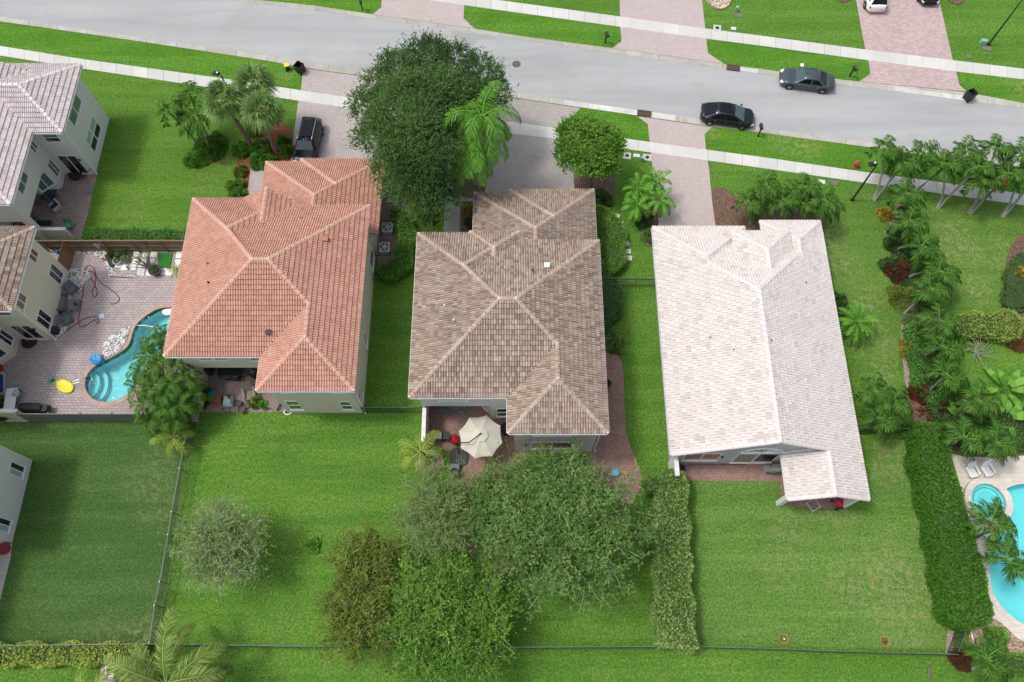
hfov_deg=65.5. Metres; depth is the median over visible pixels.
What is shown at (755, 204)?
palm tree
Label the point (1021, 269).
shrub
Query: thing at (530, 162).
driveway
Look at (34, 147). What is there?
window
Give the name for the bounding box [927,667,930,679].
log
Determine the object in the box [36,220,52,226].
bench
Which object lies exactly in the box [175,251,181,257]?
paving slab
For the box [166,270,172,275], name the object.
paving slab
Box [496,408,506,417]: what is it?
window
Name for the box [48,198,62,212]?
patio chair
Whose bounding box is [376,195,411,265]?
soil bed
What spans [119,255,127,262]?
plant
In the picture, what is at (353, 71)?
kerb
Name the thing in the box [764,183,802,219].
palm tree
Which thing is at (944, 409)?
shrub
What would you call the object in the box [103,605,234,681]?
palm tree
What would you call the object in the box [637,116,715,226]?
driveway
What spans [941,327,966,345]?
shrub
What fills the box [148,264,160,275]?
plant pot
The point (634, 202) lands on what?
palm tree
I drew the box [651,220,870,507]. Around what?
gabled house
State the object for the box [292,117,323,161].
parked car
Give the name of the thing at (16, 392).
towel
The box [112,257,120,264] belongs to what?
plant pot
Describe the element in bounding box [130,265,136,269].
paving slab
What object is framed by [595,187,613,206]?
shrub
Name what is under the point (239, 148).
shrub
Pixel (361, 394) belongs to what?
window
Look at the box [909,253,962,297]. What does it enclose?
palm tree
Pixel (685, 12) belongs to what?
driveway
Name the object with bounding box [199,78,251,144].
palm tree
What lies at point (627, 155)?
meter pad
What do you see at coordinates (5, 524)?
window
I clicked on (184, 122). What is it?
palm tree
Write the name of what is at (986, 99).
kerb
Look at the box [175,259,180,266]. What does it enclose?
paving slab
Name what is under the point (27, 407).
covered grill
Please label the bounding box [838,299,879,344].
palm tree
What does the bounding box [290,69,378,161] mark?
driveway
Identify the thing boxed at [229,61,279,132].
palm tree
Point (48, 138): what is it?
window
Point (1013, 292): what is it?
hedge
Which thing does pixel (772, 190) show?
palm tree
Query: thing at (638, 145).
sidewalk
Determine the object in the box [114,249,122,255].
plant pot
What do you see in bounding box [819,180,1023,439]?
lawn
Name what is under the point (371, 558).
broadleaf tree
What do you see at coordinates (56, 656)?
hedge
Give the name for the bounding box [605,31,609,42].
mailbox
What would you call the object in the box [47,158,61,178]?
window
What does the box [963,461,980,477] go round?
garden armchair
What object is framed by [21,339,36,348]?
round mat
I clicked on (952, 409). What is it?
broad leaved plant
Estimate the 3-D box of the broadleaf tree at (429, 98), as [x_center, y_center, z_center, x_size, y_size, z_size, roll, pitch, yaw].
[-7.118,-17.364,64.200,14.192,12.055,15.228,27,69,11]
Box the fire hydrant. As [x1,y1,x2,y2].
[853,161,859,168]
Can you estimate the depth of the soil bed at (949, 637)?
54.30 m
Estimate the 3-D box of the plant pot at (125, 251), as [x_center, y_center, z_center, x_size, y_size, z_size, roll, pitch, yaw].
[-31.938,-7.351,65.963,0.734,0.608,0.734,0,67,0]
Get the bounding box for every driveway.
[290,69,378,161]
[373,0,473,28]
[485,97,579,191]
[613,0,723,63]
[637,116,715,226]
[856,0,965,91]
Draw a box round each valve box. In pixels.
[735,13,742,17]
[831,180,836,185]
[982,46,990,50]
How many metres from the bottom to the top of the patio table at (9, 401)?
0.745 m
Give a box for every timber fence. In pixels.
[15,412,176,421]
[36,239,183,252]
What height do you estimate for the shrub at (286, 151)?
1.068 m
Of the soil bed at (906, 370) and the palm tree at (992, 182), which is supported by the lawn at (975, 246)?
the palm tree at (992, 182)
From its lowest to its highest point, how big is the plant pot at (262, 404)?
0.820 m
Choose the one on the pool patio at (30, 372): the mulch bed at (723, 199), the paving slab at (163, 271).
the paving slab at (163, 271)
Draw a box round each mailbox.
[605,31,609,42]
[757,123,763,136]
[849,65,858,76]
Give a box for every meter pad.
[623,152,630,159]
[643,154,651,160]
[713,25,720,30]
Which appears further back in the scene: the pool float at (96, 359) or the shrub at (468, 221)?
the shrub at (468, 221)
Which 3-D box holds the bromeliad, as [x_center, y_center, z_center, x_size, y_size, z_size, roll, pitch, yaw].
[31.475,5.476,60.414,1.649,0.695,1.724,0,67,0]
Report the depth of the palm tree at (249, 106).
64.94 m
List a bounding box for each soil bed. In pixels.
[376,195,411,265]
[415,451,443,473]
[888,204,945,403]
[901,323,911,394]
[946,626,952,655]
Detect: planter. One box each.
[68,172,81,180]
[778,633,788,643]
[879,636,889,646]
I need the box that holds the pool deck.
[952,454,1023,641]
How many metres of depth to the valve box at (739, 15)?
76.57 m
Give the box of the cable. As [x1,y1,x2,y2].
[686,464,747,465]
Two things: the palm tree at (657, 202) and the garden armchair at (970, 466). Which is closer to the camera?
the garden armchair at (970, 466)
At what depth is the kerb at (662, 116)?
71.83 m
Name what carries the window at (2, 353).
in the two storey house at (34, 273)
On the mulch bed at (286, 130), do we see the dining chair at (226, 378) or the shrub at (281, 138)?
the shrub at (281, 138)
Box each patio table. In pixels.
[3,388,22,408]
[41,189,60,204]
[68,299,80,311]
[217,368,243,377]
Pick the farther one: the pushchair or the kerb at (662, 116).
the kerb at (662, 116)
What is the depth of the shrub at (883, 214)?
67.31 m
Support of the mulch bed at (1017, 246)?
on the lawn at (975, 246)
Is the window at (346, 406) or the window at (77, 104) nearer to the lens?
the window at (346, 406)
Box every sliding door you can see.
[8,326,47,339]
[56,155,90,174]
[729,454,780,463]
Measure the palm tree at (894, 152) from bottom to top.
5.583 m
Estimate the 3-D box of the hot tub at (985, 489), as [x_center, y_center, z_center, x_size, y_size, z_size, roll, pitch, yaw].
[34.590,11.654,57.924,3.440,0.380,3.440,0,67,0]
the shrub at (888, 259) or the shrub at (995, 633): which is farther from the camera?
the shrub at (888, 259)
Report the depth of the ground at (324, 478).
58.28 m
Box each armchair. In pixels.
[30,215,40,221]
[56,311,73,325]
[61,280,79,295]
[240,381,254,400]
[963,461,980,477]
[978,460,995,476]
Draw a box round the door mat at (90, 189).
[86,186,93,193]
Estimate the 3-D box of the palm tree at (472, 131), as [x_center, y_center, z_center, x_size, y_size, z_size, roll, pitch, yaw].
[-2.123,-15.237,63.588,5.080,11.381,5.618,30,70,12]
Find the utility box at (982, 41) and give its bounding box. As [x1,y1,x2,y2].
[979,38,987,44]
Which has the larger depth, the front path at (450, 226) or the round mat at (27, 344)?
the front path at (450, 226)
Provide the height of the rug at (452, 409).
0.020 m
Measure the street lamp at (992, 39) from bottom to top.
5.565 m
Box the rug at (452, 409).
[438,406,466,413]
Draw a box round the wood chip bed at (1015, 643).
[969,619,1023,652]
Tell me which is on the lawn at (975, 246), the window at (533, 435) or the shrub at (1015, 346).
the shrub at (1015, 346)
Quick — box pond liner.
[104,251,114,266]
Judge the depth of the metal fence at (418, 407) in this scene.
59.99 m
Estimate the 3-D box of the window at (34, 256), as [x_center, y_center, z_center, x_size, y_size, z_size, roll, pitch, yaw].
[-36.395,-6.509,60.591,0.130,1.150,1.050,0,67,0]
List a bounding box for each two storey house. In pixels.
[0,62,109,239]
[0,226,68,417]
[0,445,31,542]
[163,158,383,413]
[408,188,608,451]
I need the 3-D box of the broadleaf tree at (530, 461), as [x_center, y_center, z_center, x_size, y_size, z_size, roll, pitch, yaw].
[2.031,9.460,56.153,7.667,5.594,4.541,10,67,4]
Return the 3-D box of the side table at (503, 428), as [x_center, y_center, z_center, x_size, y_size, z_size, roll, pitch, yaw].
[-0.361,6.650,59.971,1.000,0.538,1.000,0,67,0]
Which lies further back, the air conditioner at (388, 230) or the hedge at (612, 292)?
the air conditioner at (388, 230)
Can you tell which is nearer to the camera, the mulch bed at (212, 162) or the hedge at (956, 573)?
the hedge at (956, 573)
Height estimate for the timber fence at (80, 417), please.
1.950 m
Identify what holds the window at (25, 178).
in the two storey house at (54, 119)
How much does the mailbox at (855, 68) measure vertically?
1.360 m
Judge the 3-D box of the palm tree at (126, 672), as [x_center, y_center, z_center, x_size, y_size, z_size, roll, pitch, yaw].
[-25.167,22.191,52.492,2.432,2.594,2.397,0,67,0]
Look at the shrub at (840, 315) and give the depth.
63.40 m
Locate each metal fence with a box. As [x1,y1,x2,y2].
[0,643,958,655]
[148,419,195,642]
[360,406,421,412]
[603,277,654,285]
[859,428,910,433]
[947,631,966,652]
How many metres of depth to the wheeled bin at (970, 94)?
71.96 m
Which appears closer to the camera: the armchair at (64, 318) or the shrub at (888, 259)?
the armchair at (64, 318)
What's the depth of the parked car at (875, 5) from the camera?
75.82 m
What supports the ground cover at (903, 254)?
on the soil bed at (890, 222)
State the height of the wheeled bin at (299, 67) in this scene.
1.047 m
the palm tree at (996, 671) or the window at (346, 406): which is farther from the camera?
the window at (346, 406)
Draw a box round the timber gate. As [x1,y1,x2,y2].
[57,241,74,270]
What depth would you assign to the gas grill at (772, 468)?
58.12 m
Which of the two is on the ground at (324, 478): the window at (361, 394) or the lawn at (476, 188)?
the lawn at (476, 188)
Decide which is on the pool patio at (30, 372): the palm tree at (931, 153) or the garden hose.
the garden hose
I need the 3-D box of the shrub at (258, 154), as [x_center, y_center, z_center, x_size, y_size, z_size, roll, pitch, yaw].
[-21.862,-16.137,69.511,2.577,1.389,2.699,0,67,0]
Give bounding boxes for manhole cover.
[512,61,520,66]
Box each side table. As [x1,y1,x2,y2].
[434,432,443,441]
[442,431,449,441]
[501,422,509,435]
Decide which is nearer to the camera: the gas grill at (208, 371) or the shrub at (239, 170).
the gas grill at (208, 371)
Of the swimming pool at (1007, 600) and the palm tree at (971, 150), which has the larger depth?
the palm tree at (971, 150)
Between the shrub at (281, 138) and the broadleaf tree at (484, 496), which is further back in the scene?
the shrub at (281, 138)
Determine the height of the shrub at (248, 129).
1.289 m
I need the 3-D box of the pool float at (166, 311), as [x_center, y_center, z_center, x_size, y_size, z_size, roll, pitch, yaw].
[-27.696,-2.341,64.207,1.101,0.150,0.578,0,67,0]
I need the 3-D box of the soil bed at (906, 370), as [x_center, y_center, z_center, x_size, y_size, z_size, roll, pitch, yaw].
[31.045,3.127,61.807,1.159,0.094,10.514,5,67,2]
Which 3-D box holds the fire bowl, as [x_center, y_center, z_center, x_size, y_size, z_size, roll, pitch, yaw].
[-22.673,4.594,60.914,0.907,0.432,0.907,0,67,0]
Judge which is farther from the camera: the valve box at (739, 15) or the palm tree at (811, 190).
the valve box at (739, 15)
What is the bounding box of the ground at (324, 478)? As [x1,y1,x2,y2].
[0,0,1023,681]
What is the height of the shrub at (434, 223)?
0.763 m
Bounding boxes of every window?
[0,313,14,316]
[0,328,15,347]
[0,348,8,359]
[0,517,12,533]
[8,461,26,479]
[16,292,27,311]
[18,171,29,196]
[29,247,39,264]
[30,140,38,155]
[36,308,53,331]
[38,172,55,192]
[41,135,63,142]
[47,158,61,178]
[48,262,64,286]
[69,94,82,128]
[85,115,102,153]
[199,359,213,360]
[214,359,229,360]
[284,401,304,410]
[338,402,354,410]
[358,387,363,404]
[363,331,367,349]
[370,247,374,272]
[438,400,468,401]
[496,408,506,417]
[530,442,572,449]
[532,435,576,436]
[680,453,722,461]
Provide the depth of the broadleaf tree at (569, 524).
51.30 m
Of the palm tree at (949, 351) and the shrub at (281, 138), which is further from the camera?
the shrub at (281, 138)
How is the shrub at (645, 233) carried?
on the mulch bed at (655, 224)
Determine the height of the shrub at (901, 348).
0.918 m
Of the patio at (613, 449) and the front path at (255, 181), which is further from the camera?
the front path at (255, 181)
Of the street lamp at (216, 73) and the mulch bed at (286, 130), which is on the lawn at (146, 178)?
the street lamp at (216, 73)
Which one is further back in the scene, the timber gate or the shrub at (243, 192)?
the shrub at (243, 192)
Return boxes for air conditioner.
[379,242,391,257]
[382,222,394,236]
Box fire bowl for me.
[209,395,220,405]
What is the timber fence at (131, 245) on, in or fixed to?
on the ground at (324, 478)
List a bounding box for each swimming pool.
[72,303,171,405]
[985,479,1023,629]
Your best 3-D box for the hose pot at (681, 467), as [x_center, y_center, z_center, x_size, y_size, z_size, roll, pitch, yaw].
[12.478,9.432,58.855,0.580,0.388,0.581,0,67,0]
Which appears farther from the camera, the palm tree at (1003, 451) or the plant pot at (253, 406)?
the plant pot at (253, 406)
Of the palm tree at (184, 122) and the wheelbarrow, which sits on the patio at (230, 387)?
the wheelbarrow
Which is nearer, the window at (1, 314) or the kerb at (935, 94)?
the window at (1, 314)
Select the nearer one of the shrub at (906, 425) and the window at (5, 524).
the window at (5, 524)
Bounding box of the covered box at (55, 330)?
[50,326,59,334]
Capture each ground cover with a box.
[890,218,934,315]
[902,322,961,405]
[925,401,1023,453]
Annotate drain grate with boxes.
[637,109,651,116]
[726,63,739,70]
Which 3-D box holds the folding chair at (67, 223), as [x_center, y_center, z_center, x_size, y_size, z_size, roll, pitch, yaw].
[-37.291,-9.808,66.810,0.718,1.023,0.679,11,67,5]
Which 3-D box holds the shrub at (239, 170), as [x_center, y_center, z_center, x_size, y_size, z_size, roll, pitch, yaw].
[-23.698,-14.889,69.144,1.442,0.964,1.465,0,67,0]
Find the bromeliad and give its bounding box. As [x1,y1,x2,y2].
[915,404,934,421]
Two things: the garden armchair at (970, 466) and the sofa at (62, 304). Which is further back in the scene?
the sofa at (62, 304)
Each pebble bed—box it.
[51,268,90,340]
[76,250,137,277]
[102,326,129,357]
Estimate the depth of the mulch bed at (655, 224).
67.53 m
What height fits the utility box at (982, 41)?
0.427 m
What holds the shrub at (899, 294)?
on the soil bed at (890, 222)
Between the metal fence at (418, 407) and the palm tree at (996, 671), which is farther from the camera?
the metal fence at (418, 407)
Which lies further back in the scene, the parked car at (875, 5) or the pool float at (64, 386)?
the parked car at (875, 5)
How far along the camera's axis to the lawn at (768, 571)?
56.20 m
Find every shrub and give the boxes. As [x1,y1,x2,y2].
[0,397,16,421]
[182,151,202,168]
[190,136,226,165]
[206,130,228,150]
[224,178,247,191]
[228,186,247,197]
[229,140,249,159]
[231,163,247,177]
[245,119,265,138]
[247,137,270,155]
[248,144,274,171]
[258,151,278,170]
[276,134,291,146]
[278,143,293,158]
[303,536,321,554]
[422,212,436,225]
[463,203,472,215]
[464,215,472,229]
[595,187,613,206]
[605,331,625,354]
[634,214,653,230]
[639,226,651,244]
[834,291,847,306]
[836,305,848,321]
[875,207,894,222]
[877,254,899,273]
[882,236,902,253]
[884,260,911,284]
[886,284,920,311]
[897,206,909,217]
[897,422,914,439]
[898,306,922,325]
[898,339,919,357]
[906,384,930,405]
[937,401,950,413]
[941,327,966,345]
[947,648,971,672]
[959,336,1004,365]
[982,626,1009,649]
[1004,333,1023,352]
[1014,265,1023,276]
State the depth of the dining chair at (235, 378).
61.32 m
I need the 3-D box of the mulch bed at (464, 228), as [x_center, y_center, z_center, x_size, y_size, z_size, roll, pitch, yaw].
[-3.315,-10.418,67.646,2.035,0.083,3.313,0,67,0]
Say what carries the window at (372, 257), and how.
in the two storey house at (274, 281)
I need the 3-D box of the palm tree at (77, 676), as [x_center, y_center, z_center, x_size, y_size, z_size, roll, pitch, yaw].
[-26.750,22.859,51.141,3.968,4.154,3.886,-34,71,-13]
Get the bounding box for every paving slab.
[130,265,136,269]
[137,265,144,275]
[151,251,157,256]
[160,268,166,274]
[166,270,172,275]
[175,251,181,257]
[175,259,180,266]
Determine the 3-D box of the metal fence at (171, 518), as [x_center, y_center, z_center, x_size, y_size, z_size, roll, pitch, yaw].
[-24.087,13.185,56.631,0.158,1.605,15.568,0,67,0]
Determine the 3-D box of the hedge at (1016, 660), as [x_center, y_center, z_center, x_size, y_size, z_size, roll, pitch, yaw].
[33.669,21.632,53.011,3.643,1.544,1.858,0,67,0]
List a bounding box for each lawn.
[0,22,1023,192]
[0,422,185,643]
[80,69,293,237]
[263,0,1023,102]
[694,440,946,648]
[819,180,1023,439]
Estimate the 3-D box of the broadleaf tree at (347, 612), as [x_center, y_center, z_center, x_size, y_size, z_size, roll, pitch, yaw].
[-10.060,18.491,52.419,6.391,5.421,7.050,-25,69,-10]
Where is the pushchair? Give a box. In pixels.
[830,497,843,510]
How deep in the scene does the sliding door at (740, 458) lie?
58.15 m
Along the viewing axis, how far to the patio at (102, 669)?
53.41 m
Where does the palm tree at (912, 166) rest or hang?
on the lawn at (975, 246)
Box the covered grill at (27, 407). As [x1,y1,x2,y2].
[18,402,50,412]
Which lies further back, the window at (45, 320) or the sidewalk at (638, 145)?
the sidewalk at (638, 145)
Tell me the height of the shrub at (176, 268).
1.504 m
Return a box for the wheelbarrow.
[223,395,233,412]
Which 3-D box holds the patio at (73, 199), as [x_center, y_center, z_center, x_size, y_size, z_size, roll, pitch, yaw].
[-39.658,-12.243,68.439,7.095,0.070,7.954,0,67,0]
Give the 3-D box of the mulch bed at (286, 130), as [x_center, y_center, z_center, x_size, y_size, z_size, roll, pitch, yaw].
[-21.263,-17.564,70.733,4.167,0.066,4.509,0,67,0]
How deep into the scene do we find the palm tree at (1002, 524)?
53.49 m
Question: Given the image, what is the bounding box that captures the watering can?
[208,391,214,397]
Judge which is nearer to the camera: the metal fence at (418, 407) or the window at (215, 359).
the window at (215, 359)
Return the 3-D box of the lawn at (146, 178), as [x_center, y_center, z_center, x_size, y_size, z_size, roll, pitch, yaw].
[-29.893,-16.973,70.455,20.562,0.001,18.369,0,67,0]
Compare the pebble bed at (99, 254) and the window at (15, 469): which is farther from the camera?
the pebble bed at (99, 254)
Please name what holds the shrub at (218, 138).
on the lawn at (146, 178)
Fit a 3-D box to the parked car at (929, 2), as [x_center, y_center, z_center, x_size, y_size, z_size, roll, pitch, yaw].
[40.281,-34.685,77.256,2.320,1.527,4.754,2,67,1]
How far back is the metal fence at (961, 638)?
53.45 m
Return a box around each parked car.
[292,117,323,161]
[700,102,754,129]
[779,66,834,93]
[863,0,887,11]
[916,0,938,4]
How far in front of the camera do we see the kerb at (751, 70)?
73.93 m
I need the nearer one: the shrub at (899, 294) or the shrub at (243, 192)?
the shrub at (899, 294)
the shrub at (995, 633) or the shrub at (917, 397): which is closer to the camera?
the shrub at (995, 633)
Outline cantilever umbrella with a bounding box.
[450,415,501,465]
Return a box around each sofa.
[0,371,5,396]
[56,293,67,311]
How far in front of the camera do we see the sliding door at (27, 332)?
62.08 m
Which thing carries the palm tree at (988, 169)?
on the lawn at (975, 246)
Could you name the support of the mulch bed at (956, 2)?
on the ground at (324, 478)
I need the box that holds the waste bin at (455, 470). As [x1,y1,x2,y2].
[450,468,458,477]
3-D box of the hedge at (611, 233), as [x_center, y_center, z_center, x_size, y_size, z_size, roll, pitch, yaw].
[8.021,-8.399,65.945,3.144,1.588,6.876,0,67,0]
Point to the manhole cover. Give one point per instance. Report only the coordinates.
(516, 63)
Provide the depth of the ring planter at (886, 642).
54.21 m
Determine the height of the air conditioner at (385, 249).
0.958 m
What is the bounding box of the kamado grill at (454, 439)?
[450,433,459,445]
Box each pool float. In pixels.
[48,376,73,392]
[88,354,103,364]
[162,309,170,314]
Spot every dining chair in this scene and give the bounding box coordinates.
[222,376,232,380]
[230,376,241,380]
[248,368,256,378]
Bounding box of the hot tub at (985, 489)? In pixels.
[962,477,1012,524]
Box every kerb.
[0,17,1018,166]
[236,0,1023,107]
[564,100,636,114]
[651,112,675,120]
[740,67,757,72]
[895,87,964,100]
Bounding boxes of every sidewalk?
[0,46,1023,204]
[432,0,1023,78]
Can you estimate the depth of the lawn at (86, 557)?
57.19 m
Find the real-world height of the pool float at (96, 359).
0.470 m
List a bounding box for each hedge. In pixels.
[0,640,154,669]
[81,225,185,239]
[377,206,416,284]
[595,204,626,277]
[602,274,623,333]
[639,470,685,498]
[648,467,699,654]
[903,420,994,632]
[951,308,1023,344]
[989,651,1023,678]
[999,252,1023,312]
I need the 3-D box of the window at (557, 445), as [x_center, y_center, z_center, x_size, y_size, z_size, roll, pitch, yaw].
[2.910,7.633,58.186,3.100,1.820,0.130,0,67,0]
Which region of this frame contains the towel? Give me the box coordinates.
[11,389,19,396]
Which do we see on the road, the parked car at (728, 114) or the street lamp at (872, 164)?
the parked car at (728, 114)
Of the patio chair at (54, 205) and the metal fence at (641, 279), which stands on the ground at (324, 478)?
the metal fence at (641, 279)
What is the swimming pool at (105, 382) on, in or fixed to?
in the pool patio at (30, 372)
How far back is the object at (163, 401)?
57.66 m
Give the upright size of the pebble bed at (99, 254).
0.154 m
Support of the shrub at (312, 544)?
on the ground at (324, 478)
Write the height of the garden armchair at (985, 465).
1.100 m
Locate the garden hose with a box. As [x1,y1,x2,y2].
[65,265,119,331]
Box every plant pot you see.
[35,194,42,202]
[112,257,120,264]
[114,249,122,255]
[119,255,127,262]
[122,249,130,255]
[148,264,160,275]
[250,395,260,405]
[250,403,257,408]
[257,399,267,409]
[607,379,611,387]
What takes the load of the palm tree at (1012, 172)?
on the lawn at (975, 246)
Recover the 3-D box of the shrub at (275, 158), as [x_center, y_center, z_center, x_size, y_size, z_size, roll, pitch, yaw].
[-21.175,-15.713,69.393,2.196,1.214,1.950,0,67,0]
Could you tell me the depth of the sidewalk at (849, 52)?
75.41 m
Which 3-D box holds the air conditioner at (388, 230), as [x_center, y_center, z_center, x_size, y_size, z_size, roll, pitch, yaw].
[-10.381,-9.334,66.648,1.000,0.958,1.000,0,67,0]
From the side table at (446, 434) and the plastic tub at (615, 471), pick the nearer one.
the plastic tub at (615, 471)
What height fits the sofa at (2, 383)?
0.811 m
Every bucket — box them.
[233,400,240,406]
[238,406,244,412]
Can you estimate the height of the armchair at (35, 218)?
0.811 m
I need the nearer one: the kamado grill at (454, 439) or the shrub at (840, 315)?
the kamado grill at (454, 439)
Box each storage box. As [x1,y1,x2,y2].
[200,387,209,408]
[450,464,459,470]
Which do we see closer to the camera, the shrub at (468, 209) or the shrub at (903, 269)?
the shrub at (903, 269)
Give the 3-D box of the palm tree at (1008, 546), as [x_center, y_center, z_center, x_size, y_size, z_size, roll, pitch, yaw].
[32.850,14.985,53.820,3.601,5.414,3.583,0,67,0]
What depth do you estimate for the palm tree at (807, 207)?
64.20 m
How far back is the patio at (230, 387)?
61.42 m
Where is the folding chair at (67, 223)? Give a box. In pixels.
[62,217,74,230]
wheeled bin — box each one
[284,62,289,71]
[293,60,305,75]
[962,88,978,102]
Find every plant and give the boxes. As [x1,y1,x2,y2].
[106,250,115,258]
[947,398,975,436]
[978,366,1023,412]
[992,399,1023,437]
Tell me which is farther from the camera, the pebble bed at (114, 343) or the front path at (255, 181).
the front path at (255, 181)
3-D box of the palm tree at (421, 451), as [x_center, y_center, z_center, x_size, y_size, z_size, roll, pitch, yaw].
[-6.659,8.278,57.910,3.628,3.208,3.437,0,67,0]
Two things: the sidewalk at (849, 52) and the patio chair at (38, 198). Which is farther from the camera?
the sidewalk at (849, 52)
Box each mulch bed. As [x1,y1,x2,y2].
[202,147,224,163]
[237,152,249,191]
[252,123,292,161]
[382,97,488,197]
[461,202,472,232]
[574,175,614,204]
[639,200,657,246]
[712,187,827,230]
[908,397,1023,456]
[948,0,963,4]
[1003,234,1023,332]
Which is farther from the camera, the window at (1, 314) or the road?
the road
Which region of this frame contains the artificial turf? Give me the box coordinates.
[157,253,172,267]
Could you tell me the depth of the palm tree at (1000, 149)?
64.23 m
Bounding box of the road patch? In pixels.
[451,31,495,46]
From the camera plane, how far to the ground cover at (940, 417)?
59.85 m
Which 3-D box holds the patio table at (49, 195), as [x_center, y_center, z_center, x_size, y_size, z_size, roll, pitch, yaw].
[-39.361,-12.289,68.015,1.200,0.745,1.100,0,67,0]
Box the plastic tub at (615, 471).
[611,469,618,475]
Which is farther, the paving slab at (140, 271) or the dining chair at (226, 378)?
the paving slab at (140, 271)
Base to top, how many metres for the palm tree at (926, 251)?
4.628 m
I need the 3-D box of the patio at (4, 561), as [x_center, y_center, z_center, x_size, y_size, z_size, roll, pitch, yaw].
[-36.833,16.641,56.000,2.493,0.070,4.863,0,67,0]
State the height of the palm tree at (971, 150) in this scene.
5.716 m
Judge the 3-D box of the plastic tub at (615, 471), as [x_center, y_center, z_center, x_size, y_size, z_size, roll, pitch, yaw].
[7.600,9.732,58.758,0.583,0.330,0.583,0,67,0]
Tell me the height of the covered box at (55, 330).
0.748 m
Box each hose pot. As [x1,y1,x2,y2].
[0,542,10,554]
[679,464,684,470]
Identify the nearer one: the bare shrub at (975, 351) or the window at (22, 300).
the window at (22, 300)
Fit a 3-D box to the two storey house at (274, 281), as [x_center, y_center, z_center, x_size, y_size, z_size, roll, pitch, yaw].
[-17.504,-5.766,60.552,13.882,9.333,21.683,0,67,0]
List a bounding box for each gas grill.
[204,368,215,375]
[762,464,781,473]
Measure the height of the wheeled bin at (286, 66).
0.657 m
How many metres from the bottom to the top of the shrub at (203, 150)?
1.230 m
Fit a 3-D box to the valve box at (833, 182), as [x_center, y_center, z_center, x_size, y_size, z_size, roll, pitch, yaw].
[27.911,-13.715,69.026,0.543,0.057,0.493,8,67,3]
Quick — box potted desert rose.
[125,242,151,269]
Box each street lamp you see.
[212,70,241,115]
[850,161,877,201]
[987,0,1021,45]
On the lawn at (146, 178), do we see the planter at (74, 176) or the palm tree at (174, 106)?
the palm tree at (174, 106)
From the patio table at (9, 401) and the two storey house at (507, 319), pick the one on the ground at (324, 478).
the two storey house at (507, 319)
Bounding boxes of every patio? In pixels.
[0,251,199,421]
[0,542,12,597]
[15,167,97,238]
[101,660,130,681]
[204,368,286,411]
[428,351,641,575]
[679,463,846,508]
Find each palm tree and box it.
[74,666,112,681]
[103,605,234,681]
[113,662,145,681]
[149,421,194,457]
[154,99,196,142]
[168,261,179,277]
[171,80,208,136]
[175,95,212,143]
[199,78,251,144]
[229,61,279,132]
[236,84,289,153]
[398,430,444,475]
[437,122,497,187]
[441,80,521,178]
[621,172,651,211]
[621,193,650,222]
[641,166,671,212]
[646,186,676,223]
[730,187,767,225]
[748,169,784,217]
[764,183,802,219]
[785,171,821,218]
[785,189,820,219]
[799,185,845,224]
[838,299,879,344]
[854,371,895,412]
[858,402,903,442]
[863,134,905,199]
[872,384,913,423]
[874,145,924,200]
[884,203,929,248]
[885,175,927,217]
[898,231,944,273]
[902,139,941,191]
[902,268,952,313]
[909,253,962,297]
[914,300,962,342]
[916,135,987,190]
[917,327,966,369]
[920,357,969,403]
[922,148,965,208]
[937,413,987,461]
[938,151,997,208]
[955,378,1003,424]
[959,163,1004,213]
[959,496,1017,548]
[960,634,1014,681]
[970,133,1016,213]
[972,157,1023,213]
[974,418,1022,467]
[975,535,1023,587]
[1001,136,1023,216]
[1004,163,1023,216]
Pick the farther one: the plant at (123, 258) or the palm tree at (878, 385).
the plant at (123, 258)
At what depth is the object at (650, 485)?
56.90 m
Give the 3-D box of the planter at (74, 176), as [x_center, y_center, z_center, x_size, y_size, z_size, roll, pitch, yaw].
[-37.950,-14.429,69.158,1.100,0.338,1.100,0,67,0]
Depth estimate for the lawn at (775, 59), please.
75.11 m
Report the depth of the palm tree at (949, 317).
60.20 m
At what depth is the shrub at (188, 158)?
69.43 m
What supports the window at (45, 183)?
in the two storey house at (54, 119)
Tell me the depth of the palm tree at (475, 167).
60.85 m
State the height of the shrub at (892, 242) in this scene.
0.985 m
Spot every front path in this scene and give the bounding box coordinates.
[247,166,263,195]
[444,195,472,232]
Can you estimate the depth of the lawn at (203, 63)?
73.78 m
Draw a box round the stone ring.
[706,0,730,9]
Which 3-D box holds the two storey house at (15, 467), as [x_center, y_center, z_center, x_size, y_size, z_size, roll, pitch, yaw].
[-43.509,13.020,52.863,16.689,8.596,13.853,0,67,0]
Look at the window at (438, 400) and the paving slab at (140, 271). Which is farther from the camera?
the paving slab at (140, 271)
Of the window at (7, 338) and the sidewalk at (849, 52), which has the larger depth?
the sidewalk at (849, 52)
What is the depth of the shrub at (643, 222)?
67.03 m
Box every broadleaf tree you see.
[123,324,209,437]
[157,486,276,603]
[309,571,402,680]
[323,516,411,608]
[339,20,519,230]
[363,532,529,681]
[381,442,492,573]
[454,449,517,575]
[466,436,668,629]
[490,436,595,496]
[551,111,627,188]
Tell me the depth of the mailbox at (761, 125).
69.91 m
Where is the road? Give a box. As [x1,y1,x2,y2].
[0,0,1023,162]
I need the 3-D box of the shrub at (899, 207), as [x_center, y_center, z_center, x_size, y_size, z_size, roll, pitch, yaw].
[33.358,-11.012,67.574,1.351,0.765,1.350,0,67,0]

